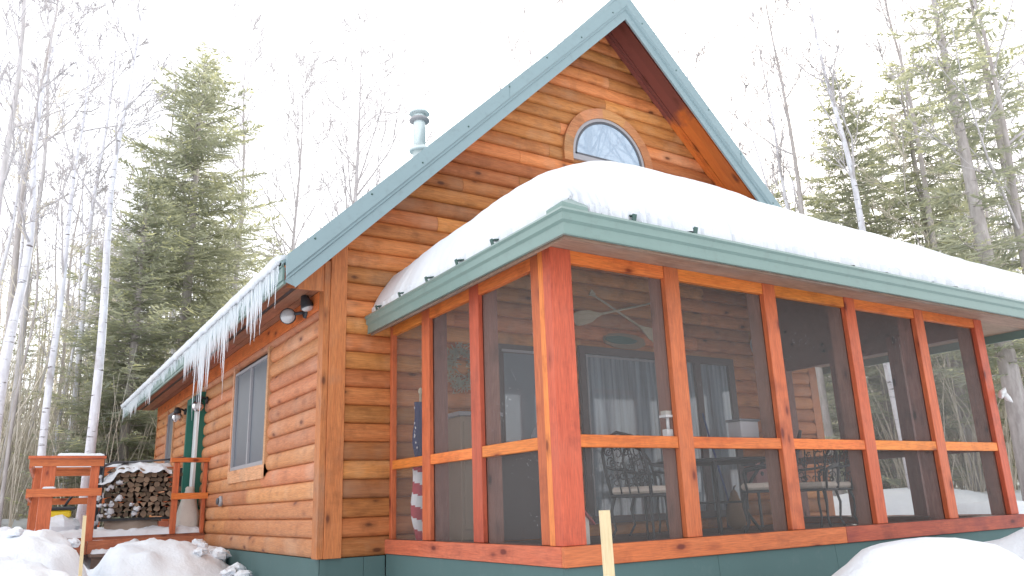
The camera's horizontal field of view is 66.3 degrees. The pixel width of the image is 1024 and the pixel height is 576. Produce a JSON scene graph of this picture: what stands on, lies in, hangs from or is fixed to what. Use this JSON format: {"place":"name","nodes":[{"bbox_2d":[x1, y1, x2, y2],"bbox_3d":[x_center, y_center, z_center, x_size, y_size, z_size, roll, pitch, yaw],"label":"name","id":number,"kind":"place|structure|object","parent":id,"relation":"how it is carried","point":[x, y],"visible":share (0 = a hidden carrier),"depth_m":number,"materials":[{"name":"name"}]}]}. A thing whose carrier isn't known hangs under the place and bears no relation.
{"place":"outdoors","nodes":[
{"label":"outdoors","id":0,"kind":"place"},
{"bbox_2d":[0,480,1023,575],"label":"snowy ground","id":1,"kind":"structure","parent":0,"point":[45,552],"depth_m":7.74,"materials":[{"name":"snow"}]},
{"bbox_2d":[5,527,23,537],"bbox_3d":[-5.122,2.518,8.065,0.151,0.118,0.176,0,-16,-6],"label":"snow chunk","id":2,"kind":"object","parent":1,"relation":"on","point":[16,531],"visible":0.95,"depth_m":8.02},
{"bbox_2d":[0,247,53,464],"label":"tree","id":3,"kind":"object","parent":1,"relation":"on","point":[27,335],"visible":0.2,"depth_m":28.57,"materials":[{"name":"green plant"}]},
{"bbox_2d":[0,0,57,286],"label":"birch tree","id":4,"kind":"object","parent":1,"relation":"on","point":[9,240],"visible":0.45,"depth_m":21.94,"materials":[{"name":"white plant"}]},
{"bbox_2d":[0,42,65,350],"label":"birch tree","id":5,"kind":"object","parent":1,"relation":"on","point":[22,250],"visible":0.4,"depth_m":22.58,"materials":[{"name":"white plant"}]},
{"bbox_2d":[9,285,67,486],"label":"bare tree","id":6,"kind":"object","parent":1,"relation":"on","point":[39,350],"visible":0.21,"depth_m":29.85,"materials":[{"name":"grey plant"}]},
{"bbox_2d":[0,126,84,517],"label":"bare tree","id":7,"kind":"object","parent":1,"relation":"on","point":[55,297],"visible":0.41,"depth_m":23.84,"materials":[{"name":"grey plant"}]},
{"bbox_2d":[0,0,89,440],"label":"birch tree","id":8,"kind":"object","parent":1,"relation":"on","point":[9,340],"visible":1,"depth_m":12.20,"materials":[{"name":"white plant"}]},
{"bbox_2d":[0,84,115,527],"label":"bare tree","id":9,"kind":"object","parent":1,"relation":"on","point":[9,441],"visible":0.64,"depth_m":16.50,"materials":[{"name":"grey plant"}]},
{"bbox_2d":[0,127,118,451],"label":"bare tree","id":10,"kind":"object","parent":1,"relation":"on","point":[67,291],"visible":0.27,"depth_m":30.43,"materials":[{"name":"grey plant"}]},
{"bbox_2d":[0,0,123,217],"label":"bare tree","id":11,"kind":"object","parent":1,"relation":"on","point":[5,168],"visible":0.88,"depth_m":14.94,"materials":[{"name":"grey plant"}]},
{"bbox_2d":[32,244,94,392],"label":"bare tree","id":12,"kind":"object","parent":1,"relation":"on","point":[60,330],"visible":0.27,"depth_m":32.50,"materials":[{"name":"grey plant"}]},
{"bbox_2d":[0,0,131,475],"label":"bare tree","id":13,"kind":"object","parent":1,"relation":"on","point":[40,188],"visible":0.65,"depth_m":19.27,"materials":[{"name":"white plant"}]},
{"bbox_2d":[0,0,146,392],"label":"bare tree","id":14,"kind":"object","parent":1,"relation":"on","point":[16,249],"visible":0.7,"depth_m":19.43,"materials":[{"name":"grey plant"}]},
{"bbox_2d":[38,126,120,455],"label":"birch tree","id":15,"kind":"object","parent":1,"relation":"on","point":[80,258],"visible":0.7,"depth_m":20.54,"materials":[{"name":"white plant"}]},
{"bbox_2d":[78,515,86,575],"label":"wooden stake","id":16,"kind":"object","parent":1,"relation":"on","point":[82,545],"visible":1,"depth_m":6.66,"materials":[{"name":"brown wood"}]},
{"bbox_2d":[49,174,122,432],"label":"bare tree","id":17,"kind":"object","parent":1,"relation":"on","point":[92,273],"visible":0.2,"depth_m":29.71,"materials":[{"name":"grey plant"}]},
{"bbox_2d":[39,194,133,397],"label":"bare tree","id":18,"kind":"object","parent":1,"relation":"on","point":[92,283],"visible":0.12,"depth_m":32.43,"materials":[{"name":"grey plant"}]},
{"bbox_2d":[60,217,114,384],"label":"bare tree","id":19,"kind":"object","parent":1,"relation":"on","point":[95,242],"visible":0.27,"depth_m":24.80,"materials":[{"name":"grey plant"}]},
{"bbox_2d":[44,115,139,438],"bbox_3d":[-12.809,0.341,23.229,2.390,13.022,3.464,-7,-16,17],"label":"bare tree","id":20,"kind":"object","parent":1,"relation":"on","point":[100,267],"visible":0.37,"depth_m":24.23,"materials":[{"name":"grey plant"}]},
{"bbox_2d":[15,0,181,455],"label":"birch tree","id":21,"kind":"object","parent":1,"relation":"on","point":[44,427],"visible":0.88,"depth_m":16.04,"materials":[{"name":"white plant"}]},
{"bbox_2d":[4,167,201,539],"bbox_3d":[-8.950,1.495,18.403,4.517,9.101,4.570,8,-18,-31],"label":"spruce tree","id":22,"kind":"object","parent":1,"relation":"on","point":[133,314],"visible":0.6,"depth_m":18.22,"materials":[{"name":"green plant"}]},
{"bbox_2d":[36,226,170,453],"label":"spruce tree","id":23,"kind":"object","parent":1,"relation":"on","point":[60,352],"visible":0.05,"depth_m":34.10,"materials":[{"name":"green plant"}]},
{"bbox_2d":[48,0,169,528],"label":"birch tree","id":24,"kind":"object","parent":1,"relation":"on","point":[91,437],"visible":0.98,"depth_m":14.20,"materials":[{"name":"white plant"}]},
{"bbox_2d":[84,171,133,405],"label":"bare tree","id":25,"kind":"object","parent":1,"relation":"on","point":[120,216],"visible":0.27,"depth_m":35.60,"materials":[{"name":"grey plant"}]},
{"bbox_2d":[43,0,177,488],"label":"birch tree","id":26,"kind":"object","parent":1,"relation":"on","point":[86,260],"visible":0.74,"depth_m":20.71,"materials":[{"name":"white plant"}]},
{"bbox_2d":[78,136,152,437],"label":"bare tree","id":27,"kind":"object","parent":1,"relation":"on","point":[120,234],"visible":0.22,"depth_m":24.85,"materials":[{"name":"grey plant"}]},
{"bbox_2d":[25,456,210,568],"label":"wooden deck","id":28,"kind":"structure","parent":1,"relation":"on","point":[40,500],"depth_m":10.51,"materials":[{"name":"brown wood"}]},
{"bbox_2d":[49,515,80,531],"bbox_3d":[-6.300,3.342,10.876,0.484,0.406,0.513,-12,-18,31],"label":"snow heap","id":29,"kind":"object","parent":28,"relation":"on","point":[58,523],"visible":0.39,"depth_m":10.77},
{"bbox_2d":[51,496,75,517],"bbox_3d":[-6.319,3.091,10.941,0.390,0.389,0.280,8,-18,-31],"label":"power tool","id":30,"kind":"object","parent":29,"relation":"on","point":[64,510],"visible":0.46,"depth_m":10.87,"materials":[{"name":"yellow plastic"}]},
{"bbox_2d":[58,525,198,538],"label":"settled snow","id":31,"kind":"structure","parent":28,"relation":"on","point":[103,532],"depth_m":10.80,"materials":[{"name":"snow"}]},
{"bbox_2d":[104,518,160,529],"bbox_3d":[-5.401,3.391,11.169,0.750,0.251,0.160,8,-18,-31],"label":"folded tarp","id":32,"kind":"object","parent":31,"relation":"on","point":[123,525],"visible":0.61,"depth_m":11.14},
{"bbox_2d":[94,468,182,528],"bbox_3d":[-5.437,3.038,11.411,1.090,1.040,0.315,8,-18,-31],"label":"firewood rack","id":33,"kind":"object","parent":31,"relation":"on","point":[140,518],"visible":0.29,"depth_m":11.16,"materials":[{"name":"black metal"}]},
{"bbox_2d":[94,462,171,525],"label":"snow","id":34,"kind":"structure","parent":33,"relation":"on","point":[153,467],"depth_m":11.12,"materials":[{"name":"snow"}]},
{"bbox_2d":[176,486,199,526],"bbox_3d":[-4.716,3.215,11.430,0.355,0.620,0.288,8,-18,-31],"label":"sack","id":35,"kind":"object","parent":31,"relation":"on","point":[188,515],"visible":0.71,"depth_m":11.34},
{"bbox_2d":[101,456,185,467],"bbox_3d":[-5.443,2.575,11.534,1.218,0.200,0.287,10,-20,-38],"label":"railing","id":36,"kind":"object","parent":28,"relation":"attached to","point":[118,462],"visible":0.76,"depth_m":11.43,"materials":[{"name":"brown wood"}]},
{"bbox_2d":[75,50,203,444],"bbox_3d":[-11.629,-0.905,24.018,2.914,15.877,4.223,-12,-18,32],"label":"bare tree","id":37,"kind":"object","parent":1,"relation":"on","point":[171,60],"visible":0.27,"depth_m":24.95,"materials":[{"name":"grey plant"}]},
{"bbox_2d":[20,41,291,515],"bbox_3d":[-9.132,-0.249,22.078,7.432,14.181,7.276,8,-18,-31],"label":"spruce tree","id":38,"kind":"object","parent":1,"relation":"on","point":[199,148],"visible":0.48,"depth_m":22.05,"materials":[{"name":"green plant"}]},
{"bbox_2d":[152,216,233,458],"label":"spruce tree","id":39,"kind":"object","parent":1,"relation":"on","point":[196,296],"visible":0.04,"depth_m":27.13,"materials":[{"name":"green plant"}]},
{"bbox_2d":[151,224,254,426],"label":"spruce tree","id":40,"kind":"object","parent":1,"relation":"on","point":[250,275],"visible":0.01,"depth_m":31.14,"materials":[{"name":"green plant"}]},
{"bbox_2d":[212,547,231,559],"bbox_3d":[-3.579,3.251,9.568,0.245,0.174,0.242,-9,-17,24],"label":"snow chunk","id":41,"kind":"object","parent":1,"relation":"on","point":[221,553],"visible":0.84,"depth_m":9.50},
{"bbox_2d":[195,0,279,296],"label":"bare tree","id":42,"kind":"object","parent":1,"relation":"on","point":[256,21],"visible":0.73,"depth_m":26.48,"materials":[{"name":"grey plant"}]},
{"bbox_2d":[245,232,287,284],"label":"tree","id":43,"kind":"object","parent":1,"relation":"on","point":[274,241],"visible":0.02,"depth_m":29.96,"materials":[{"name":"green plant"}]},
{"bbox_2d":[210,27,381,288],"bbox_3d":[-7.260,-1.201,26.259,4.885,17.270,5.551,-14,-20,38],"label":"bare tree","id":44,"kind":"object","parent":1,"relation":"on","point":[298,185],"visible":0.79,"depth_m":26.48,"materials":[{"name":"grey plant"}]},
{"bbox_2d":[226,0,455,256],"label":"bare tree","id":45,"kind":"object","parent":1,"relation":"on","point":[357,190],"visible":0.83,"depth_m":23.93,"materials":[{"name":"grey plant"}]},
{"bbox_2d":[123,0,835,575],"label":"log cabin","id":46,"kind":"object","parent":1,"relation":"on","point":[287,430],"visible":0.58,"depth_m":9.24,"materials":[{"name":"wood"}]},
{"bbox_2d":[161,406,175,492],"bbox_3d":[-6.315,3.044,14.439,0.066,1.620,0.800,8,-18,-31],"label":"window","id":47,"kind":"structure","parent":46,"relation":"in","point":[170,424],"depth_m":14.67,"materials":[{"name":"grey glass"}]},
{"bbox_2d":[171,407,186,421],"bbox_3d":[-5.691,2.166,13.379,0.228,0.255,0.170,8,-18,-31],"label":"wall lamp","id":48,"kind":"object","parent":46,"relation":"attached to","point":[177,416],"visible":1,"depth_m":13.33,"materials":[{"name":"glass"}]},
{"bbox_2d":[180,392,206,510],"bbox_3d":[-5.047,2.768,12.363,0.150,2.120,1.100,8,-18,-31],"label":"door","id":49,"kind":"structure","parent":46,"relation":"in","point":[194,435],"depth_m":12.64,"materials":[{"name":"green paint"}]},
{"bbox_2d":[191,395,207,411],"bbox_3d":[-4.776,1.767,11.978,0.228,0.255,0.170,8,-18,-31],"label":"wall lamp","id":50,"kind":"object","parent":46,"relation":"attached to","point":[195,406],"visible":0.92,"depth_m":11.92,"materials":[{"name":"glass"}]},
{"bbox_2d":[121,255,285,408],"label":"eave snow","id":51,"kind":"structure","parent":46,"relation":"on","point":[267,269],"depth_m":9.06,"materials":[{"name":"snow"}]},
{"bbox_2d":[227,346,273,483],"bbox_3d":[-3.287,1.639,9.818,0.066,1.520,1.740,8,-18,-31],"label":"window","id":52,"kind":"structure","parent":46,"relation":"in","point":[248,455],"depth_m":9.78,"materials":[{"name":"glass"}]},
{"bbox_2d":[280,295,313,323],"bbox_3d":[-2.221,0.234,8.183,0.515,0.255,0.200,-15,-20,38],"label":"flood light","id":53,"kind":"object","parent":46,"relation":"attached to","point":[287,315],"visible":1,"depth_m":8.19,"materials":[{"name":"black metal"}]},
{"bbox_2d":[409,107,429,157],"bbox_3d":[-1.532,-2.290,12.999,0.350,1.480,0.350,8,-18,-31],"label":"chimney pipe","id":54,"kind":"object","parent":46,"relation":"on","point":[419,120],"visible":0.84,"depth_m":13.01,"materials":[{"name":"grey metal"}]},
{"bbox_2d":[447,342,470,393],"bbox_3d":[-0.550,0.845,8.380,0.514,0.586,0.161,6,-17,-27],"label":"wreath","id":55,"kind":"object","parent":46,"relation":"attached to","point":[460,383],"visible":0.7,"depth_m":8.34,"materials":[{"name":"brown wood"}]},
{"bbox_2d":[498,343,541,540],"bbox_3d":[0.280,1.682,8.707,1.100,2.100,0.033,8,-18,-31],"label":"porch door","id":56,"kind":"structure","parent":46,"relation":"in","point":[520,475],"depth_m":8.56,"materials":[{"name":"glass"}]},
{"bbox_2d":[561,108,652,169],"bbox_3d":[1.272,-1.968,10.472,1.504,0.872,0.080,8,-18,-31],"label":"arched window","id":57,"kind":"structure","parent":46,"relation":"in","point":[608,136],"depth_m":10.43,"materials":[{"name":"brown wood"}]},
{"bbox_2d":[574,303,649,325],"bbox_3d":[1.289,0.296,9.729,1.346,0.462,0.036,8,-18,-31],"label":"canoe paddle","id":58,"kind":"object","parent":46,"relation":"attached to","point":[583,317],"visible":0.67,"depth_m":9.47,"materials":[{"name":"brown wood"}]},
{"bbox_2d":[589,289,652,341],"bbox_3d":[1.460,0.389,9.860,1.202,0.638,0.036,8,-18,-31],"label":"canoe paddle","id":59,"kind":"object","parent":46,"relation":"attached to","point":[648,332],"visible":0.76,"depth_m":9.89,"materials":[{"name":"brown wood"}]},
{"bbox_2d":[603,333,645,348],"bbox_3d":[1.405,0.660,9.741,0.672,0.192,0.028,8,-18,-31],"label":"wall plaque","id":60,"kind":"object","parent":46,"relation":"attached to","point":[622,340],"depth_m":9.72,"materials":[{"name":"brown wood"}]},
{"bbox_2d":[577,345,748,523],"bbox_3d":[1.926,1.814,9.739,2.610,2.040,0.043,8,-18,-31],"label":"patio window","id":61,"kind":"structure","parent":46,"relation":"in","point":[618,393],"depth_m":9.59,"materials":[{"name":"plastic"}]},
{"bbox_2d":[0,229,1018,448],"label":"distant conifers","id":62,"kind":"object","parent":1,"relation":"on","point":[115,351],"depth_m":25.82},
{"bbox_2d":[0,189,1023,538],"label":"distant wood","id":63,"kind":"object","parent":1,"relation":"on","point":[20,463],"visible":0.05,"depth_m":17.52,"materials":[{"name":"grey plant"}]},
{"bbox_2d":[456,0,587,109],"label":"bare tree","id":64,"kind":"object","parent":1,"relation":"on","point":[517,44],"visible":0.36,"depth_m":23.75,"materials":[{"name":"grey plant"}]},
{"bbox_2d":[599,510,614,575],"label":"wooden stake","id":65,"kind":"object","parent":1,"relation":"on","point":[606,543],"visible":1,"depth_m":3.48,"materials":[{"name":"brown wood"}]},
{"bbox_2d":[650,0,735,123],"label":"bare tree","id":66,"kind":"object","parent":1,"relation":"on","point":[698,48],"visible":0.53,"depth_m":23.77,"materials":[{"name":"grey plant"}]},
{"bbox_2d":[365,199,1023,575],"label":"screened porch","id":67,"kind":"object","parent":1,"relation":"on","point":[844,325],"visible":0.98,"depth_m":6.59,"materials":[{"name":"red wood"}]},
{"bbox_2d":[411,388,422,539],"bbox_3d":[-0.867,1.707,7.529,0.134,1.505,0.222,-16,-20,40],"label":"furled flag","id":68,"kind":"object","parent":67,"relation":"on","point":[416,507],"visible":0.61,"depth_m":7.44,"materials":[{"name":"multicoloured fabric"}]},
{"bbox_2d":[448,411,502,540],"bbox_3d":[-0.389,1.931,7.974,0.520,1.293,0.380,8,-18,-31],"label":"porch cabinet","id":69,"kind":"object","parent":67,"relation":"on","point":[461,526],"visible":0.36,"depth_m":7.78,"materials":[{"name":"grey plastic"}]},
{"bbox_2d":[585,511,594,543],"bbox_3d":[0.444,1.677,5.540,0.220,0.260,0.190,8,-18,-31],"label":"birdhouse","id":70,"kind":"object","parent":67,"relation":"on","point":[589,520],"visible":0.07,"depth_m":5.51,"materials":[{"name":"beige paint"}]},
{"bbox_2d":[601,431,665,540],"bbox_3d":[1.197,1.806,7.119,0.658,0.986,0.590,11,-20,-39],"label":"patio chair","id":71,"kind":"object","parent":67,"relation":"on","point":[650,491],"visible":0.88,"depth_m":7.01,"materials":[{"name":"black metal"}]},
{"bbox_2d":[621,448,669,535],"bbox_3d":[1.599,2.206,8.621,0.591,0.986,0.658,12,-21,-41],"label":"patio chair","id":72,"kind":"object","parent":67,"relation":"on","point":[654,474],"visible":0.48,"depth_m":8.78,"materials":[{"name":"black metal"}]},
{"bbox_2d":[659,411,672,435],"bbox_3d":[1.205,1.018,6.063,0.105,0.270,0.080,8,-18,-31],"label":"lantern","id":73,"kind":"object","parent":67,"relation":"on","point":[667,415],"visible":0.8,"depth_m":6.03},
{"bbox_2d":[372,161,1023,311],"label":"porch roof snow","id":74,"kind":"structure","parent":67,"relation":"on","point":[625,191],"depth_m":6.42,"materials":[{"name":"snow"}]},
{"bbox_2d":[656,457,765,534],"bbox_3d":[2.124,2.171,8.118,1.240,0.754,1.240,8,-18,-31],"label":"patio table","id":75,"kind":"object","parent":67,"relation":"on","point":[713,463],"visible":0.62,"depth_m":7.84,"materials":[{"name":"black metal"}]},
{"bbox_2d":[702,413,731,527],"bbox_3d":[2.639,2.277,9.879,0.233,1.412,0.282,8,-18,-31],"label":"broom","id":76,"kind":"object","parent":67,"relation":"on","point":[719,470],"visible":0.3,"depth_m":9.84,"materials":[{"name":"brown metal"}]},
{"bbox_2d":[726,485,745,528],"bbox_3d":[2.676,2.622,9.391,0.240,0.507,0.240,8,-18,-31],"label":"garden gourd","id":77,"kind":"object","parent":67,"relation":"on","point":[735,517],"visible":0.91,"depth_m":9.29,"materials":[{"name":"brown plant"}]},
{"bbox_2d":[725,418,759,437],"bbox_3d":[1.976,1.223,6.739,0.300,0.180,0.162,8,-18,-31],"label":"storage box","id":78,"kind":"object","parent":67,"relation":"on","point":[743,428],"visible":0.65,"depth_m":6.69,"materials":[{"name":"grey plastic"}]},
{"bbox_2d":[740,490,763,526],"bbox_3d":[3.089,2.737,9.751,0.345,0.448,0.305,8,-18,-31],"label":"stool","id":79,"kind":"object","parent":67,"relation":"on","point":[760,509],"visible":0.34,"depth_m":9.57,"materials":[{"name":"grey metal"}]},
{"bbox_2d":[740,462,767,482],"bbox_3d":[3.075,2.336,9.861,0.290,0.380,0.230,8,-18,-31],"label":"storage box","id":80,"kind":"object","parent":79,"relation":"on","point":[761,476],"visible":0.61,"depth_m":9.79,"materials":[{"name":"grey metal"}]},
{"bbox_2d":[741,430,801,532],"bbox_3d":[2.536,1.897,7.625,0.658,0.986,0.591,-7,-16,17],"label":"patio chair","id":81,"kind":"object","parent":67,"relation":"on","point":[746,487],"visible":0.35,"depth_m":7.45,"materials":[{"name":"black metal"}]},
{"bbox_2d":[798,438,846,526],"bbox_3d":[3.206,2.098,8.437,0.591,0.986,0.658,-14,-19,36],"label":"patio chair","id":82,"kind":"object","parent":67,"relation":"on","point":[823,487],"visible":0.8,"depth_m":8.38,"materials":[{"name":"black metal"}]},
{"bbox_2d":[798,439,857,527],"bbox_3d":[3.571,2.232,8.971,0.658,0.986,0.591,3,-16,-17],"label":"patio chair","id":83,"kind":"object","parent":67,"relation":"on","point":[842,485],"visible":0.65,"depth_m":8.79,"materials":[{"name":"black metal"}]},
{"bbox_2d":[737,48,785,194],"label":"birch tree","id":84,"kind":"object","parent":1,"relation":"on","point":[744,153],"visible":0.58,"depth_m":25.89,"materials":[{"name":"white plant"}]},
{"bbox_2d":[724,0,833,495],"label":"birch tree","id":85,"kind":"object","parent":1,"relation":"on","point":[778,156],"visible":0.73,"depth_m":22.60,"materials":[{"name":"white plant"}]},
{"bbox_2d":[723,0,844,495],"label":"bare tree","id":86,"kind":"object","parent":1,"relation":"on","point":[824,405],"visible":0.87,"depth_m":20.52,"materials":[{"name":"white plant"}]},
{"bbox_2d":[757,70,831,423],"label":"birch tree","id":87,"kind":"object","parent":1,"relation":"on","point":[774,112],"visible":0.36,"depth_m":27.98,"materials":[{"name":"white plant"}]},
{"bbox_2d":[768,180,847,492],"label":"spruce tree","id":88,"kind":"object","parent":1,"relation":"on","point":[777,194],"visible":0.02,"depth_m":26.17,"materials":[{"name":"green plant"}]},
{"bbox_2d":[746,0,909,488],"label":"birch tree","id":89,"kind":"object","parent":1,"relation":"on","point":[856,195],"visible":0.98,"depth_m":16.72,"materials":[{"name":"white plant"}]},
{"bbox_2d":[808,113,853,221],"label":"birch tree","id":90,"kind":"object","parent":1,"relation":"on","point":[827,170],"visible":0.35,"depth_m":22.10,"materials":[{"name":"white plant"}]},
{"bbox_2d":[803,188,893,490],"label":"spruce tree","id":91,"kind":"object","parent":1,"relation":"on","point":[835,426],"visible":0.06,"depth_m":20.87,"materials":[{"name":"green plant"}]},
{"bbox_2d":[819,94,899,234],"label":"birch tree","id":92,"kind":"object","parent":1,"relation":"on","point":[876,167],"visible":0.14,"depth_m":20.75,"materials":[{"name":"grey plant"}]},
{"bbox_2d":[832,69,908,240],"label":"birch tree","id":93,"kind":"object","parent":1,"relation":"on","point":[900,232],"visible":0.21,"depth_m":23.83,"materials":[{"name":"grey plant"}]},
{"bbox_2d":[789,66,1007,487],"bbox_3d":[8.964,-0.423,19.407,4.808,11.001,5.212,8,-18,-31],"label":"spruce tree","id":94,"kind":"object","parent":1,"relation":"on","point":[839,214],"visible":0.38,"depth_m":19.61,"materials":[{"name":"green plant"}]},
{"bbox_2d":[835,0,985,491],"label":"bare tree","id":95,"kind":"object","parent":1,"relation":"on","point":[929,211],"visible":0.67,"depth_m":19.66,"materials":[{"name":"grey plant"}]},
{"bbox_2d":[856,110,973,490],"bbox_3d":[9.767,0.043,18.298,2.715,9.384,2.092,12,-21,-41],"label":"bare tree","id":96,"kind":"object","parent":1,"relation":"on","point":[892,119],"visible":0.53,"depth_m":18.57,"materials":[{"name":"grey plant"}]},
{"bbox_2d":[853,0,980,420],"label":"bare tree","id":97,"kind":"object","parent":1,"relation":"on","point":[912,145],"visible":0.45,"depth_m":22.38,"materials":[{"name":"grey plant"}]},
{"bbox_2d":[860,59,1023,489],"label":"spruce tree","id":98,"kind":"object","parent":1,"relation":"on","point":[912,175],"visible":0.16,"depth_m":22.13,"materials":[{"name":"green plant"}]},
{"bbox_2d":[874,0,1023,500],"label":"spruce tree","id":99,"kind":"object","parent":1,"relation":"on","point":[1007,362],"visible":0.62,"depth_m":15.37,"materials":[{"name":"green plant"}]},
{"bbox_2d":[883,0,1023,273],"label":"bare tree","id":100,"kind":"object","parent":1,"relation":"on","point":[1015,213],"visible":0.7,"depth_m":15.63,"materials":[{"name":"grey plant"}]},
{"bbox_2d":[884,0,1023,155],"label":"bare tree","id":101,"kind":"object","parent":1,"relation":"on","point":[915,16],"visible":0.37,"depth_m":22.38,"materials":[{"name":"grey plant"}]},
{"bbox_2d":[910,102,1023,382],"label":"bare tree","id":102,"kind":"object","parent":1,"relation":"on","point":[925,163],"visible":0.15,"depth_m":21.14,"materials":[{"name":"grey plant"}]},
{"bbox_2d":[919,0,1023,380],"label":"spruce tree","id":103,"kind":"object","parent":1,"relation":"on","point":[984,73],"visible":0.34,"depth_m":17.94,"materials":[{"name":"green plant"}]},
{"bbox_2d":[921,165,1021,433],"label":"spruce tree","id":104,"kind":"object","parent":1,"relation":"on","point":[969,224],"visible":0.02,"depth_m":33.91,"materials":[{"name":"green plant"}]},
{"bbox_2d":[921,43,1021,376],"bbox_3d":[18.244,-1.913,28.516,3.167,17.253,4.589,3,-16,-18],"label":"bare tree","id":105,"kind":"object","parent":1,"relation":"on","point":[977,164],"visible":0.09,"depth_m":30.15,"materials":[{"name":"grey plant"}]},
{"bbox_2d":[977,106,1023,269],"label":"birch tree","id":106,"kind":"object","parent":1,"relation":"on","point":[1001,210],"visible":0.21,"depth_m":25.23,"materials":[{"name":"plant"}]},
{"bbox_2d":[0,0,1023,427],"label":"sky","id":107,"kind":"structure","parent":0,"point":[464,48],"materials":[{"name":"white"}]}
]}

